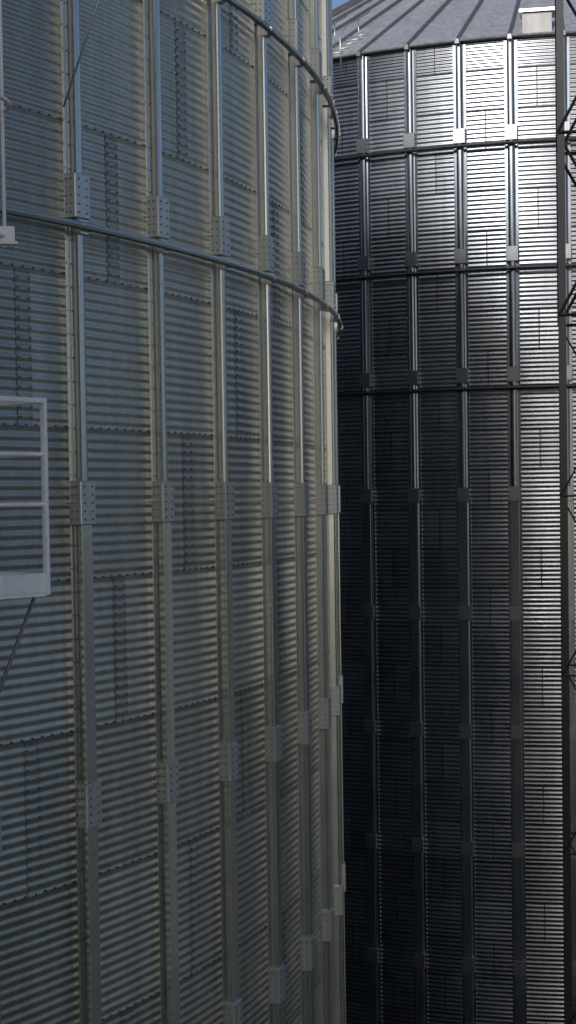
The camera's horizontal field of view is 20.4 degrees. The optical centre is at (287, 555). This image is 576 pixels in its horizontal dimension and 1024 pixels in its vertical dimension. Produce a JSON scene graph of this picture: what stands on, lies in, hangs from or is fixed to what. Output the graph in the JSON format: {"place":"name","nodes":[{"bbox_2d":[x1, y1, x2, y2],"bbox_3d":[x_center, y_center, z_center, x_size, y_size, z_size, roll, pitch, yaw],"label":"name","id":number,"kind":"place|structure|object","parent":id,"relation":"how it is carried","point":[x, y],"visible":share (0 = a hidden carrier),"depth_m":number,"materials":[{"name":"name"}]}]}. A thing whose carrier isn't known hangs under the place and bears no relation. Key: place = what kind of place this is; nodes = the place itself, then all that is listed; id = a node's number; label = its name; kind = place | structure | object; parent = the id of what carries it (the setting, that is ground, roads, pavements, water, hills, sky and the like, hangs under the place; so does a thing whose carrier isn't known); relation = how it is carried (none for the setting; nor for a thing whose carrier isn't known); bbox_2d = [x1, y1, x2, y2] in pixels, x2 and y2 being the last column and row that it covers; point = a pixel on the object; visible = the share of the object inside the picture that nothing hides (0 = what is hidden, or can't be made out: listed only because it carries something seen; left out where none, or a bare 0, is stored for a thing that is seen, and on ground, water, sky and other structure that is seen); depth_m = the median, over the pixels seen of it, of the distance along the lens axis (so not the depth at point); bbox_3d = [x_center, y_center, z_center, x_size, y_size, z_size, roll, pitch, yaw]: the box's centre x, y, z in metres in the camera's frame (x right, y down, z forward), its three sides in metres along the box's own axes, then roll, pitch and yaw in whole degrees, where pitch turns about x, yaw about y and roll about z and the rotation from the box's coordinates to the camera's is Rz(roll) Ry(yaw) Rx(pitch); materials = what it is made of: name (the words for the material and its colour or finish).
{"place":"outdoors","nodes":[
{"label":"outdoors","id":0,"kind":"place"},
{"bbox_2d":[332,0,348,9],"label":"sky","id":1,"kind":"structure","parent":0,"point":[335,3],"materials":[{"name":"blue"}]},
{"bbox_2d":[555,0,575,1023],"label":"lattice tower","id":2,"kind":"structure","parent":0,"point":[561,168],"depth_m":24.00,"materials":[{"name":"metal"}]},
{"label":"ground","id":3,"kind":"structure","parent":0,"visible":0},
{"bbox_2d":[0,0,345,1023],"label":"grain silo","id":4,"kind":"object","parent":3,"relation":"on","point":[170,748],"visible":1,"depth_m":11.53,"materials":[{"name":"metal"}]},
{"bbox_2d":[0,0,17,248],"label":"caged ladder","id":5,"kind":"object","parent":4,"relation":"attached to","point":[7,236],"visible":1,"depth_m":9.01,"materials":[{"name":"metal"}]},
{"bbox_2d":[0,396,50,692],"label":"ladder platform","id":6,"kind":"structure","parent":4,"relation":"attached to","point":[13,585],"depth_m":9.30,"materials":[{"name":"metal"}]},
{"bbox_2d":[332,0,575,1023],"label":"grain silo","id":7,"kind":"object","parent":3,"relation":"on","point":[447,339],"visible":0.45,"depth_m":31.69,"materials":[{"name":"metal"}]},
{"bbox_2d":[332,11,370,71],"bbox_3d":[1.136,-10.527,32.822,0.592,1.515,1.303,0,2,31],"label":"roof handrail","id":8,"kind":"object","parent":7,"relation":"attached to","point":[358,38],"visible":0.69,"depth_m":32.78,"materials":[{"name":"metal"}]},
{"bbox_2d":[519,7,554,37],"bbox_3d":[4.829,-10.281,30.995,0.680,0.520,0.500,0,2,10],"label":"roof vent","id":9,"kind":"object","parent":7,"relation":"on","point":[536,19],"visible":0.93,"depth_m":30.80,"materials":[{"name":"metal"}]}
]}

